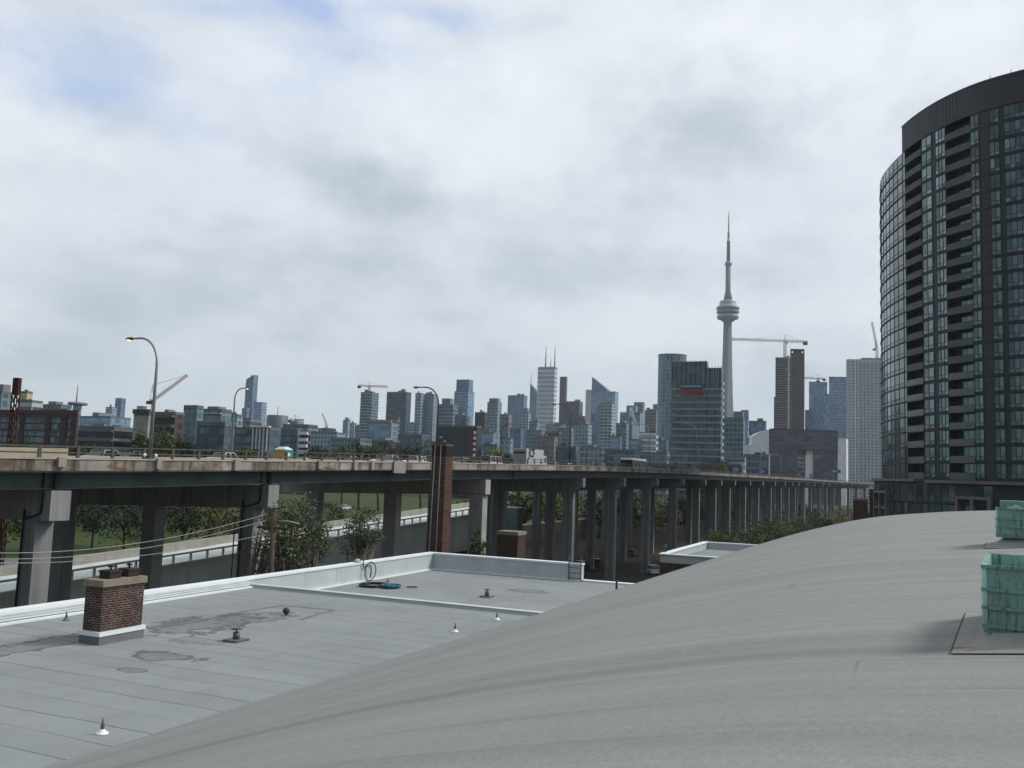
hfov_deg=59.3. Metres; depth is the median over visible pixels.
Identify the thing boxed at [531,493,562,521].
tree
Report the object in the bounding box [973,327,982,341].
window
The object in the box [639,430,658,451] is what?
city building
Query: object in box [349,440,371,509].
tree
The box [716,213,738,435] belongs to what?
observation tower
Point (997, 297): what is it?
window
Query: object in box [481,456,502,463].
van
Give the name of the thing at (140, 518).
tree
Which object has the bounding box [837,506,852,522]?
tree
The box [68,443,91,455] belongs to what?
tree
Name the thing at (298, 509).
tree
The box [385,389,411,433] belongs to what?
tower block
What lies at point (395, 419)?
city block
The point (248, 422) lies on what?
city block
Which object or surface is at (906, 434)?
window
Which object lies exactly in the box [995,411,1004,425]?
window
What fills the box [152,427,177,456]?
tree
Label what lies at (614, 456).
city block
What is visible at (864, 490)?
viaduct pier
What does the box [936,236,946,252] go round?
window
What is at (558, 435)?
city block
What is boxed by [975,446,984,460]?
window
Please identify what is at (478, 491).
viaduct pier
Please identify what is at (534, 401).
tower block
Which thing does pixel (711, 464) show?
city block
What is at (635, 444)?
city building
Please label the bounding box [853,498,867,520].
brick block
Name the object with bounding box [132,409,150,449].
city building
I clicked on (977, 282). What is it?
window
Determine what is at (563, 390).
tower block
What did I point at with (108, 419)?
city building
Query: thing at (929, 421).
window
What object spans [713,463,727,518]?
tree
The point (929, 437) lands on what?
window
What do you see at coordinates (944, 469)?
window
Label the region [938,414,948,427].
window
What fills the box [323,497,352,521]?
tree
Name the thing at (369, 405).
tower block
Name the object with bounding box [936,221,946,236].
window
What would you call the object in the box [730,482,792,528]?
viaduct pier
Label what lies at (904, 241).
window
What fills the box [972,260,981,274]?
window
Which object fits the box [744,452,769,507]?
city building
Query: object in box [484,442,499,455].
city building
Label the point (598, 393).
tower block
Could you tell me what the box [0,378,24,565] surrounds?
rusty mast
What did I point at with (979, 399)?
window
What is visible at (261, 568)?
tree
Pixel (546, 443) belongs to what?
city building
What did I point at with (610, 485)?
viaduct pier
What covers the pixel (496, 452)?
tree
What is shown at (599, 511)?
tree
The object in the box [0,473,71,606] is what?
viaduct pier
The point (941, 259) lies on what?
window
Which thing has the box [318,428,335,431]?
city block
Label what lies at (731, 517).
tree
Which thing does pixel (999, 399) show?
window
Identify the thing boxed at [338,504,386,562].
tree
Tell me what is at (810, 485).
viaduct pier
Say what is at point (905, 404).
window
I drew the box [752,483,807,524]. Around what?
viaduct pier
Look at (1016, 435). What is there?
window
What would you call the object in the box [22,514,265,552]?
power line
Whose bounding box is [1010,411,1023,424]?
window
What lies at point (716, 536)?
tree
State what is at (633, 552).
car
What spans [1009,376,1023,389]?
window
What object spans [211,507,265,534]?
tree
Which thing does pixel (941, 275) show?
window
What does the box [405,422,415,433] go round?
city block
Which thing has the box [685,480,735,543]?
viaduct pier
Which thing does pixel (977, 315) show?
window
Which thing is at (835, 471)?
road sign
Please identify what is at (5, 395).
city building
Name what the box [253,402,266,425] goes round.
tower block
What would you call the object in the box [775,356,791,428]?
tower block
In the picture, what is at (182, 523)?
tree
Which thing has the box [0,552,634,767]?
flat roof building
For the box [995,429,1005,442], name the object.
window
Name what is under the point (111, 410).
tower block
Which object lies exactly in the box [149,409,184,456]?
city building
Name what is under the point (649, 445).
street lamp
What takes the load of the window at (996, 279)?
in the condominium tower at (951, 201)
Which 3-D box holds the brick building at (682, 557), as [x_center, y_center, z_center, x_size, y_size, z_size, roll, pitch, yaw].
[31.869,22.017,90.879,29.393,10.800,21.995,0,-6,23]
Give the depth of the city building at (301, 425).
624.96 m
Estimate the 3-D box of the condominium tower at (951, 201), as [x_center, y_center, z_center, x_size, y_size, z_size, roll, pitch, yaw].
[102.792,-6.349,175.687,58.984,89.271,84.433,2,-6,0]
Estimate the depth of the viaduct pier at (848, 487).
535.26 m
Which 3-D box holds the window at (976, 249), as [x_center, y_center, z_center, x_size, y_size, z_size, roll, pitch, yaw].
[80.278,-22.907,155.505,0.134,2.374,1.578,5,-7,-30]
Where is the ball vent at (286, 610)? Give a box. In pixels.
[283,607,289,614]
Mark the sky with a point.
(317, 200)
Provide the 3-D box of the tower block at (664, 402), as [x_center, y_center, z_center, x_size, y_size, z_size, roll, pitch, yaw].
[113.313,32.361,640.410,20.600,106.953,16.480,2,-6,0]
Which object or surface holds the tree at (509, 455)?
on the ground at (628, 571)
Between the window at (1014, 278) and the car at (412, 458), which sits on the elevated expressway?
the car at (412, 458)
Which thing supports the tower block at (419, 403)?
on the ground at (628, 571)
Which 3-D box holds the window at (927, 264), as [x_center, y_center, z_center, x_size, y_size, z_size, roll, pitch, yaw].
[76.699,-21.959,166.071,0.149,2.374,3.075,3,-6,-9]
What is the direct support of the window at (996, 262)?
in the condominium tower at (951, 201)
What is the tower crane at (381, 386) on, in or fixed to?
on the tower block at (369, 405)
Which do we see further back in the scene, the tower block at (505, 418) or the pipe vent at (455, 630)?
the tower block at (505, 418)
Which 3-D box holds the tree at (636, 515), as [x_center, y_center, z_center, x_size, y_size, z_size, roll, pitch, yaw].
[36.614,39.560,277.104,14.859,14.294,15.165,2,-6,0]
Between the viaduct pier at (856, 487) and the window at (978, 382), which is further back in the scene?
the viaduct pier at (856, 487)
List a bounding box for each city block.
[242,418,261,426]
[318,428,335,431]
[329,438,371,459]
[371,438,399,457]
[392,417,399,440]
[398,434,429,457]
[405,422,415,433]
[424,439,435,461]
[455,413,469,425]
[481,430,499,456]
[510,428,523,455]
[525,428,544,448]
[545,432,561,445]
[546,422,565,431]
[556,443,579,497]
[579,445,605,499]
[605,449,639,501]
[610,434,621,448]
[658,438,667,452]
[700,461,744,518]
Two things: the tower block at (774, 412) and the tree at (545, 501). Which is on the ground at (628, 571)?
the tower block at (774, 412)
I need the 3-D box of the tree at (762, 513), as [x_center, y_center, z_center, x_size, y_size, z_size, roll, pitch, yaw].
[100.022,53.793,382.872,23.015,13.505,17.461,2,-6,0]
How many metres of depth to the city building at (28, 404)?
331.96 m
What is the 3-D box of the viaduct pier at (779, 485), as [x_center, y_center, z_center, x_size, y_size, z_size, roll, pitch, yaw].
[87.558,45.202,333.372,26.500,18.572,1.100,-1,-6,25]
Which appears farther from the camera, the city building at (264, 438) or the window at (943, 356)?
the city building at (264, 438)
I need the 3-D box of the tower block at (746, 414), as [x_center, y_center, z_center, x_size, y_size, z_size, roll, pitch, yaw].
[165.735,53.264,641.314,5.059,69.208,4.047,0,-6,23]
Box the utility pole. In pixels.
[257,512,298,572]
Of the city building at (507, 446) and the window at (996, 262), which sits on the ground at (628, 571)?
the city building at (507, 446)
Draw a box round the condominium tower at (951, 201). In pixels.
[869,69,1023,517]
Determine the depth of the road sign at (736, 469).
348.51 m
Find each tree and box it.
[0,519,21,548]
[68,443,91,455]
[76,504,119,548]
[80,445,100,515]
[84,505,142,549]
[98,505,132,525]
[125,429,155,453]
[126,505,176,532]
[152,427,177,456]
[164,506,211,540]
[165,506,192,527]
[173,434,196,519]
[181,507,235,538]
[202,445,227,520]
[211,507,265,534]
[236,447,259,457]
[239,507,275,575]
[257,500,301,571]
[260,532,310,571]
[262,500,285,529]
[275,491,339,568]
[276,496,334,526]
[306,445,329,458]
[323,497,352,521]
[328,440,358,509]
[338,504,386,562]
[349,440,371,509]
[360,442,386,510]
[388,443,411,460]
[410,443,429,508]
[490,449,504,460]
[502,453,512,463]
[507,492,522,506]
[507,492,544,523]
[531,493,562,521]
[541,493,583,520]
[578,494,600,517]
[578,494,619,537]
[616,490,641,533]
[633,492,681,531]
[656,496,680,526]
[657,492,704,529]
[663,462,680,469]
[700,493,734,526]
[704,527,738,542]
[711,520,747,543]
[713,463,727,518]
[733,497,773,523]
[733,516,776,544]
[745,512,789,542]
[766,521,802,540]
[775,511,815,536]
[783,505,816,515]
[787,508,832,530]
[806,509,835,529]
[821,505,852,523]
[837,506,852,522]
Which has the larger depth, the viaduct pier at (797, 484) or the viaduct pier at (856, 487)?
the viaduct pier at (856, 487)
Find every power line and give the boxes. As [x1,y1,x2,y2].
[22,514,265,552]
[22,520,265,558]
[33,535,260,562]
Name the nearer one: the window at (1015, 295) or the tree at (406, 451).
the window at (1015, 295)
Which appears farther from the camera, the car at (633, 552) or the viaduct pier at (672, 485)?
the car at (633, 552)
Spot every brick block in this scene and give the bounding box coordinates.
[497,530,526,558]
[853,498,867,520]
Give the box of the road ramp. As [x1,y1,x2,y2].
[0,502,509,608]
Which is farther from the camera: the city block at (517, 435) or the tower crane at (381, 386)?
the tower crane at (381, 386)
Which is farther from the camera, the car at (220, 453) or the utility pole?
the car at (220, 453)
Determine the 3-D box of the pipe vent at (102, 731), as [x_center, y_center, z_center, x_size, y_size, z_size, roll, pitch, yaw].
[-9.062,7.566,19.923,0.300,0.347,0.292,2,-6,0]
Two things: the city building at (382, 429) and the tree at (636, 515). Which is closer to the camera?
the tree at (636, 515)
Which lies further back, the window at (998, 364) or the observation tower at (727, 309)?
the observation tower at (727, 309)
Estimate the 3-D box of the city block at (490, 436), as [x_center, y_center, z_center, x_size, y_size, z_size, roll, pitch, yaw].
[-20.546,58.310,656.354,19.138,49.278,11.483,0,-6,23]
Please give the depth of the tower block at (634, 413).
1106.01 m
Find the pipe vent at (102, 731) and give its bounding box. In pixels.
[95,718,108,735]
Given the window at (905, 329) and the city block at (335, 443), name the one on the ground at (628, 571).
the city block at (335, 443)
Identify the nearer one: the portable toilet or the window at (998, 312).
the portable toilet
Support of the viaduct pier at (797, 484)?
on the ground at (628, 571)
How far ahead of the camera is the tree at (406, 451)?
287.06 m
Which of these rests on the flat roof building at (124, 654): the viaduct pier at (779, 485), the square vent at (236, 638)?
the square vent at (236, 638)
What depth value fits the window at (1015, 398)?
148.12 m
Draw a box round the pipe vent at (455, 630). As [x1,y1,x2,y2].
[451,623,458,632]
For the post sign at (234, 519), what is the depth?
82.91 m
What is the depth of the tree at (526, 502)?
222.08 m
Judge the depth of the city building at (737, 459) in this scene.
430.61 m
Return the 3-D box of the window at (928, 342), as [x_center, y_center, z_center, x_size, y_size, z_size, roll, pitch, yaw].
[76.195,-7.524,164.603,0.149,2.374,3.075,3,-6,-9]
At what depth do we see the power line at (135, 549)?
41.44 m
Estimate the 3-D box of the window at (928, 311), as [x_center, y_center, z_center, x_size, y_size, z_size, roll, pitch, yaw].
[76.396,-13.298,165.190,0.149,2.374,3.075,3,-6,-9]
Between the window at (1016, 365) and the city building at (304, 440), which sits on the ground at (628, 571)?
the city building at (304, 440)
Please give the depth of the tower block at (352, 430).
1080.50 m
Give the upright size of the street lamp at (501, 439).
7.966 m
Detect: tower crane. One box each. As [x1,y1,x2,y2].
[146,374,187,409]
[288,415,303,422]
[358,381,387,389]
[731,335,807,357]
[804,374,825,380]
[871,322,878,357]
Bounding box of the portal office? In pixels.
[769,428,847,504]
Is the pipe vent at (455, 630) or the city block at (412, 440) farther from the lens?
the city block at (412, 440)
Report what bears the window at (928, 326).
in the condominium tower at (951, 201)
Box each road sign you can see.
[732,466,741,471]
[758,468,767,474]
[796,472,803,478]
[831,469,840,472]
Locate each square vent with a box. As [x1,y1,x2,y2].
[222,628,249,642]
[479,589,494,597]
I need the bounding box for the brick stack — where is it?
[426,444,453,552]
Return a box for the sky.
[0,0,1023,432]
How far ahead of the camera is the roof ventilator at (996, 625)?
6.72 m
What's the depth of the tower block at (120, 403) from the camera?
1103.42 m
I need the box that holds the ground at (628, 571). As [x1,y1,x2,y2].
[525,503,868,582]
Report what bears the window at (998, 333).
in the condominium tower at (951, 201)
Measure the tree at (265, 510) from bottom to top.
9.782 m
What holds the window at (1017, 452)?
in the condominium tower at (951, 201)
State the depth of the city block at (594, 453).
471.02 m
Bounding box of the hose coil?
[353,560,386,587]
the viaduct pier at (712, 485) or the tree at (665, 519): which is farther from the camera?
the tree at (665, 519)
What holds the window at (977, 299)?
in the condominium tower at (951, 201)
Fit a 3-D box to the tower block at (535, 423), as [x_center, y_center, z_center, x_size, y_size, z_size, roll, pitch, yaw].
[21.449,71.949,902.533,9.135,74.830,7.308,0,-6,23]
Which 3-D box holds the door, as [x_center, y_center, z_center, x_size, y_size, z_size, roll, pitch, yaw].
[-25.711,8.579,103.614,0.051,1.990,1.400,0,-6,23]
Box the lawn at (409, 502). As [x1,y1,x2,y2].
[0,492,683,559]
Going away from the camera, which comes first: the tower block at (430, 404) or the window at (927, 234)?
the window at (927, 234)
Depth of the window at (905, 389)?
172.20 m
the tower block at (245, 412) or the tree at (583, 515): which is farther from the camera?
the tower block at (245, 412)
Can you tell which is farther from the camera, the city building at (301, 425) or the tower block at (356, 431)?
the tower block at (356, 431)
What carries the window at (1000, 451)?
in the condominium tower at (951, 201)
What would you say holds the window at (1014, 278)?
in the condominium tower at (951, 201)
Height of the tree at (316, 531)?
15.766 m
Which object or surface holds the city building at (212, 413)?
on the ground at (628, 571)
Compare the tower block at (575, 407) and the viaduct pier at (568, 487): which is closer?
the viaduct pier at (568, 487)
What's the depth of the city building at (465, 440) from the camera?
422.34 m
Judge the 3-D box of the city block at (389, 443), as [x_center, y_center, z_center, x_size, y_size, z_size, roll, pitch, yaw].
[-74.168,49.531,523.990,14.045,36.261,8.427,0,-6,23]
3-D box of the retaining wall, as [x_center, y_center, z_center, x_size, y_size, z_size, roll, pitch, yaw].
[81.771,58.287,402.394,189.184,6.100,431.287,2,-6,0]
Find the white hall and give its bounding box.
[745,430,768,453]
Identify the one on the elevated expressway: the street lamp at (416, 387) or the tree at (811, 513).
the street lamp at (416, 387)
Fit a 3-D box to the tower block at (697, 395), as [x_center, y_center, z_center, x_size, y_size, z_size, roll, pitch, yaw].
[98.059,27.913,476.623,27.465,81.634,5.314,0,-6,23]
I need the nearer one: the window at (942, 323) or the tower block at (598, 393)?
the window at (942, 323)
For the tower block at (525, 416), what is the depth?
952.42 m
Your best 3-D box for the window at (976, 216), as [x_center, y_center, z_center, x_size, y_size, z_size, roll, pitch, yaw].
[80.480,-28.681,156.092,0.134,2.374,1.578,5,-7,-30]
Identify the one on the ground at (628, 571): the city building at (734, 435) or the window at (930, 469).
the city building at (734, 435)
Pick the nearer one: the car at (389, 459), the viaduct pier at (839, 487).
the car at (389, 459)
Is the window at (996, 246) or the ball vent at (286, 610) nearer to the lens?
the ball vent at (286, 610)
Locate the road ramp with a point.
(213, 562)
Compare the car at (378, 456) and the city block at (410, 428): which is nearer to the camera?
the car at (378, 456)
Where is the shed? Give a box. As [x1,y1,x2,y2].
[506,506,523,530]
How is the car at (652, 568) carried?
on the ground at (628, 571)
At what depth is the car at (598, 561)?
174.43 m
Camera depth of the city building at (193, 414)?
331.00 m
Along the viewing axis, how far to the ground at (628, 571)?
212.63 m
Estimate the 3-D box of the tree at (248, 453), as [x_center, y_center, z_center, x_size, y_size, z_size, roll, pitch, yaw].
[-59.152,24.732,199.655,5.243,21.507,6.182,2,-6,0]
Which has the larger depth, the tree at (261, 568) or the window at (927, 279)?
the window at (927, 279)
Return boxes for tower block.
[106,404,116,416]
[115,398,125,416]
[242,408,249,417]
[244,374,257,417]
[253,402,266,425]
[342,418,350,437]
[349,421,356,437]
[354,425,358,437]
[358,390,378,438]
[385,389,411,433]
[414,391,423,433]
[422,392,437,440]
[439,398,457,424]
[454,379,473,425]
[474,410,486,429]
[486,398,501,432]
[499,412,511,437]
[507,394,527,427]
[520,408,530,447]
[529,373,538,420]
[529,419,539,429]
[537,354,556,431]
[559,377,567,421]
[562,399,582,428]
[578,413,584,420]
[585,377,617,435]
[591,414,596,444]
[596,405,599,446]
[599,402,615,448]
[616,420,628,448]
[620,405,642,438]
[627,416,633,448]
[634,402,644,431]
[645,408,656,431]
[657,353,686,463]
[671,360,723,507]
[741,410,748,445]
[749,418,766,436]
[774,397,774,428]
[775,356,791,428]
[790,349,804,429]
[805,410,811,429]
[809,381,826,429]
[824,394,828,429]
[829,377,845,438]
[846,358,881,504]
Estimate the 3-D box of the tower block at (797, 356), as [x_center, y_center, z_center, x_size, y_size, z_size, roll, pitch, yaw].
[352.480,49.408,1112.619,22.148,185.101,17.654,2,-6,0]
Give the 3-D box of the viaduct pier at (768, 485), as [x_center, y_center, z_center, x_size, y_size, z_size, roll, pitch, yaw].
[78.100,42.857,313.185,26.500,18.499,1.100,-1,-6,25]
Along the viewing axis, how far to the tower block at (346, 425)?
1101.05 m
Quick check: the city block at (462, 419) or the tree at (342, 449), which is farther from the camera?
the city block at (462, 419)
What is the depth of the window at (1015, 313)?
149.50 m
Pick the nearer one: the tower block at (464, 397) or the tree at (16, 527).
the tree at (16, 527)
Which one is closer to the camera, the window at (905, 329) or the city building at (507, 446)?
the window at (905, 329)
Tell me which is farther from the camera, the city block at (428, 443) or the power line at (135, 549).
the city block at (428, 443)
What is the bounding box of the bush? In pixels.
[467,529,487,555]
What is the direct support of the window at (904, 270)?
in the condominium tower at (951, 201)
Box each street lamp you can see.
[126,337,157,458]
[230,387,248,452]
[413,386,438,443]
[500,424,512,456]
[553,403,570,464]
[635,423,649,468]
[685,423,696,470]
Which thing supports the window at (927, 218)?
in the condominium tower at (951, 201)
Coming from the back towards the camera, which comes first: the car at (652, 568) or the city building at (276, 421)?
the city building at (276, 421)
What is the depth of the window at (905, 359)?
172.74 m
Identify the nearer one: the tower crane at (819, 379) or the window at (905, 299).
the window at (905, 299)
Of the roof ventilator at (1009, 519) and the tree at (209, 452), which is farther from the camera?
the tree at (209, 452)
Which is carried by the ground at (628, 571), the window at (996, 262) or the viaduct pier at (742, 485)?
the viaduct pier at (742, 485)
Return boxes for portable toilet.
[274,447,292,458]
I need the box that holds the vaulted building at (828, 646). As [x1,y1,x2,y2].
[42,510,1023,767]
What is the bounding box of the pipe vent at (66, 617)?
[62,611,69,620]
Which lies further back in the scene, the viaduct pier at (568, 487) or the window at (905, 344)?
the window at (905, 344)
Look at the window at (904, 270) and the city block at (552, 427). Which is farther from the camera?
the city block at (552, 427)
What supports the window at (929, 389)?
in the condominium tower at (951, 201)
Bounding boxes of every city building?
[0,384,11,409]
[0,409,79,455]
[17,399,42,409]
[20,389,32,399]
[43,401,71,409]
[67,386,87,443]
[77,424,132,452]
[79,412,130,426]
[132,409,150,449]
[137,406,146,408]
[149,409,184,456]
[183,405,203,456]
[195,420,236,457]
[203,406,231,421]
[231,412,242,426]
[233,426,280,484]
[266,411,287,427]
[278,428,302,493]
[283,421,317,456]
[296,428,310,493]
[309,431,345,458]
[367,420,397,440]
[438,425,481,498]
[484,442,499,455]
[500,438,512,495]
[536,434,557,492]
[557,426,573,445]
[573,421,591,464]
[629,439,641,451]
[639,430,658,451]
[639,452,669,509]
[723,411,744,461]
[726,456,745,474]
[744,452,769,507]
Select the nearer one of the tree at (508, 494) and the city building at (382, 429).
the tree at (508, 494)
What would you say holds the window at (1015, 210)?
in the condominium tower at (951, 201)
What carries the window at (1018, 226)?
in the condominium tower at (951, 201)
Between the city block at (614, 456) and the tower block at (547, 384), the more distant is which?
the tower block at (547, 384)
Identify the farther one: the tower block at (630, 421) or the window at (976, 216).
the tower block at (630, 421)
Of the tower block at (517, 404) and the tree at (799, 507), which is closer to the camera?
the tree at (799, 507)
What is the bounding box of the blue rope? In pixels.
[381,583,401,588]
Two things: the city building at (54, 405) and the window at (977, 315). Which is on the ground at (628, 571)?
the city building at (54, 405)
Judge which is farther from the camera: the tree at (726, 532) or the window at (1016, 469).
the tree at (726, 532)
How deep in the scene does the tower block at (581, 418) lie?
1585.02 m
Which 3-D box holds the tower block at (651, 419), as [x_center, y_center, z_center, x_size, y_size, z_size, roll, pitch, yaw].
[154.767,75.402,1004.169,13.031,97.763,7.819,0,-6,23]
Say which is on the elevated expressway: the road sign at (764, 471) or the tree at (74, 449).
the road sign at (764, 471)
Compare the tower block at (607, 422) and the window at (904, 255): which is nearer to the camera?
the window at (904, 255)
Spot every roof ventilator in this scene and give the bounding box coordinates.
[950,553,1023,653]
[984,500,1023,548]
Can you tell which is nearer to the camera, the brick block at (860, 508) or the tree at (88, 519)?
the tree at (88, 519)
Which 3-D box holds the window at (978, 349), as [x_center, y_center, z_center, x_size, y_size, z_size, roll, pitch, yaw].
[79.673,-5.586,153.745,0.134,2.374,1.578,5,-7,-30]
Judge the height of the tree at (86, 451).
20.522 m
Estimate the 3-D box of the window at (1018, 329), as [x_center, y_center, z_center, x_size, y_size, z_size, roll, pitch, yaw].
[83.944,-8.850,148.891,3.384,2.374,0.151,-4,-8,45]
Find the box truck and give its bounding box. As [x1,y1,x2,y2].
[513,448,546,464]
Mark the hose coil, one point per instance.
(366, 584)
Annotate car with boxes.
[82,449,122,455]
[120,450,147,456]
[206,452,238,457]
[324,455,344,459]
[338,505,351,509]
[343,456,358,459]
[373,455,393,460]
[376,456,400,460]
[403,456,426,461]
[453,457,468,461]
[457,458,473,462]
[573,560,588,570]
[595,558,601,566]
[627,549,637,556]
[646,564,659,574]
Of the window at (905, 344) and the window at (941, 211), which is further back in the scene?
the window at (905, 344)
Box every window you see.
[621,460,631,465]
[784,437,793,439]
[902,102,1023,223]
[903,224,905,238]
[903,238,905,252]
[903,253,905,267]
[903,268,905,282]
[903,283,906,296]
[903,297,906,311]
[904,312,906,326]
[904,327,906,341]
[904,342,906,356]
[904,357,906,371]
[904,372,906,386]
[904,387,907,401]
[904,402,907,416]
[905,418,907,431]
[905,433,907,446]
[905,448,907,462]
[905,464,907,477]
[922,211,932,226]
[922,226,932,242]
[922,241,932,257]
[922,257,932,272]
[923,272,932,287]
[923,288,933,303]
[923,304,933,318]
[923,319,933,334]
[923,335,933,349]
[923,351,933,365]
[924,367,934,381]
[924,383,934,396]
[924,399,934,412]
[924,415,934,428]
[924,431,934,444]
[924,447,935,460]
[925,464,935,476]
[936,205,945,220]
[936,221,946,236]
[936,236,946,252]
[936,252,946,267]
[936,268,946,283]
[937,284,947,299]
[937,300,947,315]
[937,316,947,330]
[937,332,947,346]
[937,349,948,362]
[938,365,948,378]
[938,381,948,395]
[938,398,948,411]
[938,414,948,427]
[939,430,949,443]
[939,447,949,460]
[939,464,949,476]
[971,195,979,209]
[971,211,980,225]
[972,227,980,242]
[972,244,980,258]
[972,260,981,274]
[973,277,981,291]
[973,294,981,308]
[973,310,982,324]
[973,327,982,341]
[974,344,982,358]
[974,361,982,374]
[974,378,983,391]
[975,395,983,408]
[975,412,983,425]
[975,429,984,442]
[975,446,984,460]
[976,464,984,477]
[991,207,1000,221]
[991,223,1001,238]
[991,240,1001,254]
[992,257,1001,271]
[992,274,1002,288]
[992,291,1002,305]
[993,308,1002,322]
[993,325,1003,339]
[993,342,1003,356]
[994,359,1003,373]
[994,377,1004,390]
[994,394,1004,407]
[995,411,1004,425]
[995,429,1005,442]
[995,446,1005,460]
[996,464,1006,477]
[1005,203,1023,218]
[1006,220,1023,235]
[1006,237,1023,252]
[1007,254,1023,269]
[1007,271,1023,286]
[1007,288,1023,303]
[1008,306,1023,320]
[1008,323,1023,337]
[1008,340,1023,355]
[1009,358,1023,372]
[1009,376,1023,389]
[1009,393,1023,407]
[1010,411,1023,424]
[1010,429,1023,442]
[1011,446,1023,460]
[1011,464,1023,478]
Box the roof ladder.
[568,556,581,580]
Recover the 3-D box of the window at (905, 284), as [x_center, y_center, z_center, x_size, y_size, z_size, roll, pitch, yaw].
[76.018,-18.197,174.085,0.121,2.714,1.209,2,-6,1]
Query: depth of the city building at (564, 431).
721.74 m
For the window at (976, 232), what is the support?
in the condominium tower at (951, 201)
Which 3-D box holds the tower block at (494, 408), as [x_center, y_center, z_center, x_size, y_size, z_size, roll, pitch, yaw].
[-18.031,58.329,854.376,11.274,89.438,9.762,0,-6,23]
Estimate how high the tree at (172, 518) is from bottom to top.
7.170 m
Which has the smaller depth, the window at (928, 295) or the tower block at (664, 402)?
the window at (928, 295)
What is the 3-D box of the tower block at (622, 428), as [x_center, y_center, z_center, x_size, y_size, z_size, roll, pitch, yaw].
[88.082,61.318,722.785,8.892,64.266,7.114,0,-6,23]
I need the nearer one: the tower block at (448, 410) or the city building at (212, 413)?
the city building at (212, 413)
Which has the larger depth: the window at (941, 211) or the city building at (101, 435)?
the city building at (101, 435)
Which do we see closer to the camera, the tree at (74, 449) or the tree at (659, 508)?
the tree at (74, 449)
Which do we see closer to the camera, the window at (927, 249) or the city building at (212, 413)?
the window at (927, 249)
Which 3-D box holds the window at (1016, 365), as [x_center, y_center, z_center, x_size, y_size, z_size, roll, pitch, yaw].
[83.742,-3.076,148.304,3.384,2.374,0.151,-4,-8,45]
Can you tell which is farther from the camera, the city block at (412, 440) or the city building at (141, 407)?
the city block at (412, 440)
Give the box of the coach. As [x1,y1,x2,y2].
[621,457,646,468]
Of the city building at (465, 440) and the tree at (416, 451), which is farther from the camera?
the city building at (465, 440)
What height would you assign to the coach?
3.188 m
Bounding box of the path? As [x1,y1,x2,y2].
[1,511,638,565]
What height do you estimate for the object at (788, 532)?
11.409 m
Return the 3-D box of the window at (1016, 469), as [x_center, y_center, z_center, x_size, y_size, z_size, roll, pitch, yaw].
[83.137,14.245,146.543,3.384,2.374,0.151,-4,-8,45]
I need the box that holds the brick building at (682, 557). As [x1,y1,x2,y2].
[659,541,756,574]
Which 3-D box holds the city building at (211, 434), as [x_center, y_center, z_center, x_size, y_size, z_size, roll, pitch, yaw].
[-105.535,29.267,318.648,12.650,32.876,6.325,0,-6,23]
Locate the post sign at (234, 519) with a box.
[231,516,236,577]
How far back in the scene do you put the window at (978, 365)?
153.42 m
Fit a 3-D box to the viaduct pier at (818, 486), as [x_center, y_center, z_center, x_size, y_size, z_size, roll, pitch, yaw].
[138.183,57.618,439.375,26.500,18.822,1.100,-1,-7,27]
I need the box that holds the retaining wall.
[522,510,702,546]
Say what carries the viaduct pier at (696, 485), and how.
on the ground at (628, 571)
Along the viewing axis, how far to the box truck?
154.11 m
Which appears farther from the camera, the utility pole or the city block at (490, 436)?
the city block at (490, 436)
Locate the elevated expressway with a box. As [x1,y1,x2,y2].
[0,444,873,489]
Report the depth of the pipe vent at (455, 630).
34.22 m
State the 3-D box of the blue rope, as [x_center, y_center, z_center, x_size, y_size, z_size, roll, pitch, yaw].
[-6.980,11.672,51.956,1.194,0.183,1.300,2,-6,0]
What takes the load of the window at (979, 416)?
in the condominium tower at (951, 201)
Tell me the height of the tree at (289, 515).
15.134 m
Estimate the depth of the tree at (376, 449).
277.44 m
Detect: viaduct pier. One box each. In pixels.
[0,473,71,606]
[28,472,278,602]
[283,479,490,567]
[426,478,585,561]
[485,478,625,581]
[531,478,658,573]
[574,479,684,560]
[601,479,706,553]
[627,480,721,547]
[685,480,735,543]
[692,481,763,537]
[704,481,750,540]
[704,482,775,532]
[717,482,785,529]
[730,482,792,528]
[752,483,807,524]
[761,483,814,523]
[765,482,799,520]
[771,484,823,520]
[781,484,829,517]
[789,484,836,518]
[799,484,843,515]
[828,485,851,515]
[837,485,859,513]
[853,486,867,497]
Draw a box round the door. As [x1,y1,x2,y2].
[285,450,292,458]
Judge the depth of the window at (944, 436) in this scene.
159.02 m
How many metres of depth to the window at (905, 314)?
173.42 m
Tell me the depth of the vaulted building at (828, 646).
7.42 m
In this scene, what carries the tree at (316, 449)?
on the ground at (628, 571)
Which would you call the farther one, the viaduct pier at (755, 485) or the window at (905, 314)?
the viaduct pier at (755, 485)
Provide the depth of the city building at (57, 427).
239.19 m
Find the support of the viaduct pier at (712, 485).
on the ground at (628, 571)
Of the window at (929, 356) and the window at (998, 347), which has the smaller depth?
the window at (998, 347)
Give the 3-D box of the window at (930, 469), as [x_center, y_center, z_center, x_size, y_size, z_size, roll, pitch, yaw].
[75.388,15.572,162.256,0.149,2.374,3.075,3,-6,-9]
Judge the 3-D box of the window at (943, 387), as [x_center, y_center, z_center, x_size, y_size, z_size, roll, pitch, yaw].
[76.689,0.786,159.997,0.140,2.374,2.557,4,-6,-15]

